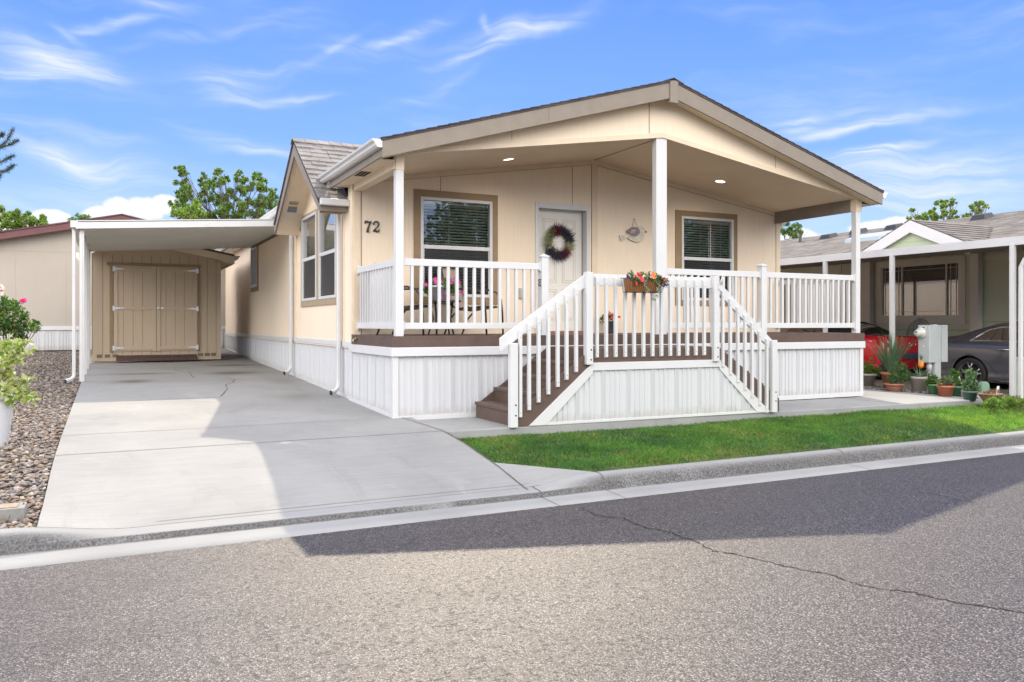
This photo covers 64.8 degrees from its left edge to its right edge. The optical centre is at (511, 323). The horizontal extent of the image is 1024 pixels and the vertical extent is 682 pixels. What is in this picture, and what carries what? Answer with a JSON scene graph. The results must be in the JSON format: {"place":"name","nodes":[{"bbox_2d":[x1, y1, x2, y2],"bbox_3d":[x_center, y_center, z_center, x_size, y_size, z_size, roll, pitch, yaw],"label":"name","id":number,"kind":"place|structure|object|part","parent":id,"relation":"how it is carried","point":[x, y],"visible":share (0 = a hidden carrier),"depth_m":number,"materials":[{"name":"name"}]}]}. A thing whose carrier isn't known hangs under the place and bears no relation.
{"place":"outdoors","nodes":[
{"label":"outdoors","id":0,"kind":"place"},
{"bbox_2d":[37,348,590,528],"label":"driveway","id":1,"kind":"structure","parent":0,"point":[229,434],"depth_m":7.75,"materials":[{"name":"concrete"}]},
{"bbox_2d":[92,249,239,361],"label":"storage shed","id":2,"kind":"structure","parent":1,"relation":"on","point":[156,305],"depth_m":18.81,"materials":[{"name":"beige wood"}]},
{"bbox_2d":[113,265,155,351],"bbox_3d":[-8.705,-0.355,18.597,0.913,1.970,0.043,0,0,-26],"label":"shed door","id":3,"kind":"structure","parent":2,"relation":"in","point":[134,308],"depth_m":18.60,"materials":[{"name":"beige wood"}]},
{"bbox_2d":[157,266,198,350],"bbox_3d":[-7.871,-0.355,18.992,0.913,1.970,0.079,0,0,-26],"label":"shed door","id":4,"kind":"structure","parent":2,"relation":"in","point":[177,308],"depth_m":19.00,"materials":[{"name":"beige wood"}]},
{"bbox_2d":[64,219,277,383],"bbox_3d":[-6.951,-0.494,16.660,3.801,3.002,5.116,0,0,-26],"label":"carport","id":5,"kind":"object","parent":1,"relation":"on","point":[89,236],"visible":0.94,"depth_m":15.13,"materials":[{"name":"white metal"}]},
{"bbox_2d":[0,452,1023,681],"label":"road","id":6,"kind":"structure","parent":0,"point":[911,573],"depth_m":4.44,"materials":[{"name":"grey asphalt"}]},
{"bbox_2d":[0,350,1023,528],"bbox_3d":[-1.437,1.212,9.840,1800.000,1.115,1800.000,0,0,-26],"label":"ground","id":7,"kind":"structure","parent":0,"point":[1004,389],"depth_m":10.92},
{"bbox_2d":[0,127,20,180],"bbox_3d":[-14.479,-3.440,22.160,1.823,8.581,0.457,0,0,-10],"label":"conifer tree","id":8,"kind":"object","parent":7,"relation":"on","point":[4,145],"visible":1,"depth_m":22.22,"materials":[{"name":"green plant"}]},
{"bbox_2d":[0,334,41,446],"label":"potted shrub","id":9,"kind":"object","parent":7,"relation":"on","point":[8,398],"visible":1,"depth_m":7.85,"materials":[{"name":"green plant"}]},
{"bbox_2d":[0,284,41,369],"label":"rose bush","id":10,"kind":"object","parent":7,"relation":"on","point":[8,325],"visible":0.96,"depth_m":11.90,"materials":[{"name":"green plant"}]},
{"bbox_2d":[0,204,48,230],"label":"deciduous tree","id":11,"kind":"object","parent":7,"relation":"on","point":[17,218],"visible":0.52,"depth_m":29.45,"materials":[{"name":"green plant"}]},
{"bbox_2d":[0,400,72,528],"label":"river rock","id":12,"kind":"object","parent":7,"relation":"on","point":[17,475],"visible":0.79,"depth_m":7.51,"materials":[{"name":"grey stone"}]},
{"bbox_2d":[0,502,26,522],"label":"meter box lid","id":13,"kind":"object","parent":12,"relation":"on","point":[16,510],"visible":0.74,"depth_m":5.86,"materials":[{"name":"white concrete"}]},
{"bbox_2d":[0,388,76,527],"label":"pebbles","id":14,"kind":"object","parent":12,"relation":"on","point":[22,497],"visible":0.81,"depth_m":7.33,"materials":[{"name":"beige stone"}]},
{"bbox_2d":[0,351,91,404],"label":"river rock bed","id":15,"kind":"object","parent":7,"relation":"on","point":[49,374],"visible":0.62,"depth_m":15.32,"materials":[{"name":"grey gravel"}]},
{"bbox_2d":[67,212,90,220],"bbox_3d":[-18.286,-2.079,34.127,0.938,5.461,1.842,0,0,-38],"label":"young tree","id":16,"kind":"object","parent":7,"relation":"on","point":[82,216],"visible":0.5,"depth_m":33.92,"materials":[{"name":"green plant"}]},
{"bbox_2d":[0,214,225,350],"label":"neighbouring house","id":17,"kind":"structure","parent":7,"relation":"on","point":[36,267],"depth_m":22.93,"materials":[{"name":"beige paint"}]},
{"bbox_2d":[169,199,207,218],"bbox_3d":[-11.852,-1.989,29.850,1.550,5.282,2.354,0,0,-26],"label":"young tree","id":18,"kind":"object","parent":7,"relation":"on","point":[180,213],"visible":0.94,"depth_m":29.62,"materials":[{"name":"green plant"}]},
{"bbox_2d":[167,164,278,218],"bbox_3d":[-13.015,-3.455,36.548,4.784,8.226,7.104,0,0,-26],"label":"deciduous tree","id":19,"kind":"object","parent":7,"relation":"on","point":[183,193],"visible":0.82,"depth_m":35.57,"materials":[{"name":"green plant"}]},
{"bbox_2d":[0,431,1023,569],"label":"kerb","id":20,"kind":"structure","parent":7,"relation":"on","point":[24,547],"depth_m":6.83,"materials":[{"name":"concrete"}]},
{"bbox_2d":[216,78,887,419],"bbox_3d":[-1.467,-1.147,18.902,8.937,4.694,16.745,0,0,-26],"label":"manufactured home","id":21,"kind":"object","parent":7,"relation":"on","point":[693,182],"visible":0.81,"depth_m":12.51,"materials":[{"name":"beige"}]},
{"bbox_2d":[250,246,257,291],"bbox_3d":[-6.175,-1.325,19.389,0.080,1.090,1.080,0,0,-26],"label":"window","id":22,"kind":"structure","parent":21,"relation":"in","point":[253,251],"depth_m":19.42,"materials":[{"name":"glass"}]},
{"bbox_2d":[301,208,335,306],"bbox_3d":[-3.193,-1.115,13.418,0.098,1.620,2.670,0,0,-26],"label":"window","id":23,"kind":"structure","parent":21,"relation":"in","point":[318,230],"depth_m":13.31,"materials":[{"name":"glass"}]},
{"bbox_2d":[376,286,437,334],"bbox_3d":[-1.482,-0.347,11.148,0.762,1.003,0.648,0,0,12],"label":"patio chair","id":24,"kind":"object","parent":21,"relation":"on","point":[407,308],"visible":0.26,"depth_m":11.02,"materials":[{"name":"brown metal"}]},
{"bbox_2d":[426,300,460,334],"bbox_3d":[-0.962,-0.091,11.361,0.500,0.490,0.500,0,0,-26],"label":"side table","id":25,"kind":"object","parent":21,"relation":"on","point":[444,301],"visible":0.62,"depth_m":11.37,"materials":[{"name":"grey metal"}]},
{"bbox_2d":[423,274,462,299],"bbox_3d":[-0.992,-0.520,11.291,0.594,0.368,0.399,0,0,-26],"label":"petunia pot","id":26,"kind":"object","parent":25,"relation":"on","point":[443,288],"visible":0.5,"depth_m":11.23,"materials":[{"name":"pink"}]},
{"bbox_2d":[414,189,497,303],"bbox_3d":[-0.859,-1.146,12.245,1.366,1.689,0.148,0,0,-26],"label":"window","id":27,"kind":"structure","parent":21,"relation":"in","point":[489,252],"depth_m":12.25,"materials":[{"name":"white paint"}]},
{"bbox_2d":[441,267,503,334],"bbox_3d":[-0.586,-0.347,11.715,0.762,1.003,0.648,0,0,22],"label":"patio chair","id":28,"kind":"object","parent":21,"relation":"on","point":[461,296],"visible":0.45,"depth_m":11.78,"materials":[{"name":"brown metal"}]},
{"bbox_2d":[535,202,589,332],"bbox_3d":[0.788,-0.895,13.085,1.011,2.090,0.190,0,0,-26],"label":"front door","id":29,"kind":"structure","parent":21,"relation":"in","point":[562,274],"depth_m":13.15,"materials":[{"name":"paint"}]},
{"bbox_2d":[543,222,575,263],"bbox_3d":[0.763,-1.307,13.086,0.700,0.742,0.307,0,0,-26],"label":"door wreath","id":30,"kind":"object","parent":29,"relation":"attached to","point":[566,251],"depth_m":13.05,"materials":[{"name":"multicoloured plant"}]},
{"bbox_2d":[599,311,620,332],"bbox_3d":[1.582,-0.039,13.157,0.331,0.377,0.227,0,0,-26],"label":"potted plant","id":31,"kind":"object","parent":21,"relation":"on","point":[610,322],"visible":0.56,"depth_m":13.09,"materials":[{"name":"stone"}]},
{"bbox_2d":[619,219,646,241],"bbox_3d":[2.050,-1.583,13.613,0.569,0.393,0.048,0,0,-26],"label":"bird plaque","id":32,"kind":"object","parent":21,"relation":"attached to","point":[635,234],"visible":1,"depth_m":13.62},
{"bbox_2d":[675,210,736,305],"bbox_3d":[3.441,-1.155,14.383,1.388,1.660,0.148,0,0,-26],"label":"window","id":33,"kind":"structure","parent":21,"relation":"in","point":[692,217],"depth_m":14.37,"materials":[{"name":"white paint"}]},
{"bbox_2d":[780,222,803,239],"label":"deciduous tree","id":34,"kind":"object","parent":7,"relation":"on","point":[792,233],"visible":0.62,"depth_m":41.52,"materials":[{"name":"green plant"}]},
{"bbox_2d":[780,236,1023,398],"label":"neighbour carport","id":35,"kind":"object","parent":7,"relation":"on","point":[1012,245],"visible":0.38,"depth_m":14.79,"materials":[{"name":"white metal"}]},
{"bbox_2d":[906,197,990,220],"bbox_3d":[21.651,-2.668,40.081,3.751,7.644,5.334,0,0,27],"label":"deciduous tree","id":36,"kind":"object","parent":7,"relation":"on","point":[933,215],"visible":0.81,"depth_m":39.47,"materials":[{"name":"green plant"}]},
{"bbox_2d":[1016,357,1023,396],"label":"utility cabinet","id":37,"kind":"object","parent":7,"relation":"on","point":[1017,376],"visible":0.27,"depth_m":14.14,"materials":[{"name":"grey metal"}]},
{"label":"planting bed","id":38,"kind":"structure","parent":7,"relation":"on","visible":0},
{"bbox_2d":[863,354,881,386],"bbox_3d":[6.970,0.913,15.741,0.440,0.643,0.382,0,0,33],"label":"plant pot","id":39,"kind":"object","parent":38,"relation":"on","point":[870,373],"visible":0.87,"depth_m":15.68,"materials":[{"name":"grey ceramic"}]},
{"bbox_2d":[866,326,914,387],"bbox_3d":[7.247,0.631,15.306,1.013,1.209,1.125,0,0,-7],"label":"potted plant","id":40,"kind":"object","parent":38,"relation":"on","point":[886,361],"visible":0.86,"depth_m":15.18,"materials":[{"name":"plant"}]},
{"bbox_2d":[907,353,927,392],"bbox_3d":[7.367,0.871,14.562,0.573,0.728,0.524,0,0,-26],"label":"plant pot","id":41,"kind":"object","parent":38,"relation":"on","point":[917,383],"visible":0.94,"depth_m":14.44,"materials":[{"name":"grey ceramic"}]},
{"bbox_2d":[914,324,947,379],"bbox_3d":[7.680,0.655,14.830,0.670,1.290,0.255,0,0,-26],"label":"meter pedestal","id":42,"kind":"object","parent":38,"relation":"on","point":[933,344],"visible":0.88,"depth_m":14.76,"materials":[{"name":"grey metal"}]},
{"bbox_2d":[923,373,939,394],"bbox_3d":[7.361,1.045,14.087,0.285,0.380,0.255,0,0,-26],"label":"plant pot","id":43,"kind":"object","parent":38,"relation":"on","point":[931,383],"visible":0.83,"depth_m":14.05,"materials":[{"name":"green plastic"}]},
{"bbox_2d":[863,384,1018,398],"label":"pebbles","id":44,"kind":"object","parent":38,"relation":"on","point":[880,387],"visible":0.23,"depth_m":15.03,"materials":[{"name":"grey stone"}]},
{"bbox_2d":[947,368,961,396],"bbox_3d":[7.530,0.991,13.694,0.237,0.487,0.232,0,0,-26],"label":"plant pot","id":45,"kind":"object","parent":38,"relation":"on","point":[956,374],"visible":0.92,"depth_m":13.65,"materials":[{"name":"green plastic"}]},
{"bbox_2d":[978,381,989,391],"bbox_3d":[8.262,1.128,14.120,0.143,0.244,0.120,0,0,0],"label":"utility marker","id":46,"kind":"object","parent":38,"relation":"on","point":[983,385],"visible":0.73,"depth_m":14.06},
{"bbox_2d":[0,0,1023,239],"label":"sky","id":47,"kind":"structure","parent":0,"point":[921,101],"materials":[{"name":"blue"}]},
{"bbox_2d":[419,388,983,440],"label":"walkway","id":48,"kind":"structure","parent":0,"point":[869,400],"depth_m":10.95,"materials":[{"name":"concrete"}]},
{"bbox_2d":[475,272,778,427],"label":"entry stairs","id":49,"kind":"structure","parent":48,"relation":"on","point":[586,382],"depth_m":10.07,"materials":[{"name":"white paint"}]},
{"bbox_2d":[621,270,668,300],"bbox_3d":[1.615,-0.466,9.858,0.636,0.378,0.267,0,0,-26],"label":"flower basket","id":50,"kind":"object","parent":49,"relation":"attached to","point":[640,283],"visible":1,"depth_m":9.81,"materials":[{"name":"brown wicker"}]},
{"bbox_2d":[880,361,910,391],"bbox_3d":[6.964,0.957,14.672,0.586,0.556,0.514,0,0,17],"label":"plant bowl","id":51,"kind":"object","parent":48,"relation":"on","point":[899,373],"visible":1,"depth_m":14.60,"materials":[{"name":"ceramic"}]},
{"bbox_2d":[935,375,956,396],"bbox_3d":[7.322,1.042,13.627,0.329,0.386,0.283,0,0,-26],"label":"plant pot","id":52,"kind":"object","parent":48,"relation":"on","point":[944,389],"visible":0.99,"depth_m":13.57,"materials":[{"name":"ceramic"}]},
{"bbox_2d":[960,368,979,400],"bbox_3d":[7.402,0.972,13.027,0.341,0.525,0.254,0,0,-26],"label":"plant pot","id":53,"kind":"object","parent":48,"relation":"on","point":[970,390],"visible":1,"depth_m":12.99,"materials":[{"name":"green ceramic"}]},
{"bbox_2d":[454,398,1023,471],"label":"lawn","id":54,"kind":"structure","parent":0,"point":[917,439],"depth_m":9.04,"materials":[{"name":"plant"}]},
{"bbox_2d":[978,386,1002,400],"bbox_3d":[7.495,1.105,12.628,0.342,0.260,0.342,0,0,-26],"label":"plant bowl","id":55,"kind":"object","parent":54,"relation":"on","point":[984,395],"visible":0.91,"depth_m":12.60,"materials":[{"name":"soil"}]},
{"bbox_2d":[979,396,1004,411],"bbox_3d":[7.157,1.199,12.008,0.363,0.256,0.207,0,0,-7],"label":"ground cover plant","id":56,"kind":"object","parent":54,"relation":"on","point":[993,404],"visible":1,"depth_m":11.97,"materials":[{"name":"green plant"}]},
{"bbox_2d":[996,394,1014,407],"bbox_3d":[7.629,1.201,12.501,0.448,0.240,0.206,0,0,1],"label":"ground cover plant","id":57,"kind":"object","parent":54,"relation":"on","point":[1001,398],"visible":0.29,"depth_m":12.48,"materials":[{"name":"green plant"}]},
{"bbox_2d":[1002,395,1023,409],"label":"ground cover plant","id":58,"kind":"object","parent":54,"relation":"on","point":[1013,402],"visible":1,"depth_m":12.13,"materials":[{"name":"green plant"}]},
{"bbox_2d":[780,210,1023,373],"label":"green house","id":59,"kind":"structure","parent":0,"point":[961,294],"depth_m":19.76,"materials":[{"name":"green"}]},
{"bbox_2d":[811,265,841,274],"bbox_3d":[8.865,-0.240,22.778,0.030,2.780,1.074,0,0,-26],"label":"window","id":60,"kind":"structure","parent":59,"relation":"in","point":[836,269],"depth_m":22.61,"materials":[{"name":"brown glass"}]},
{"bbox_2d":[876,256,965,323],"bbox_3d":[10.187,-0.810,20.174,0.080,1.600,2.475,0,0,-26],"label":"picture window","id":61,"kind":"structure","parent":59,"relation":"in","point":[933,289],"depth_m":20.03,"materials":[{"name":"glass"}]},
{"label":"parking pad","id":62,"kind":"structure","parent":0,"visible":0},
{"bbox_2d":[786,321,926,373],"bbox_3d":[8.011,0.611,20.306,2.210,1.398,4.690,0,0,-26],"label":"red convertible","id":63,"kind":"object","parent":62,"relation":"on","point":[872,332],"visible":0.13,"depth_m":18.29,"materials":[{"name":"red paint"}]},
{"bbox_3d":[8.080,0.157,20.167,1.636,0.380,2.268,0,0,-26],"label":"car window","id":64,"kind":"part","parent":63,"relation":"part of","materials":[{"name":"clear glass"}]},
{"bbox_2d":[907,315,928,333],"bbox_3d":[7.859,0.432,15.600,0.422,1.200,0.406,0,0,-26],"label":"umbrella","id":65,"kind":"object","parent":62,"relation":"on","point":[919,322],"visible":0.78,"depth_m":15.60,"materials":[{"name":"metal"}]},
{"bbox_2d":[941,322,1023,385],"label":"dark grey sedan","id":66,"kind":"object","parent":62,"relation":"on","point":[983,353],"visible":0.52,"depth_m":15.86,"materials":[{"name":"grey paint"}]},
{"bbox_3d":[10.398,0.174,15.506,1.636,0.415,3.039,0,0,-26],"label":"car window","id":67,"kind":"part","parent":66,"relation":"part of","materials":[{"name":"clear glass"}]}
]}

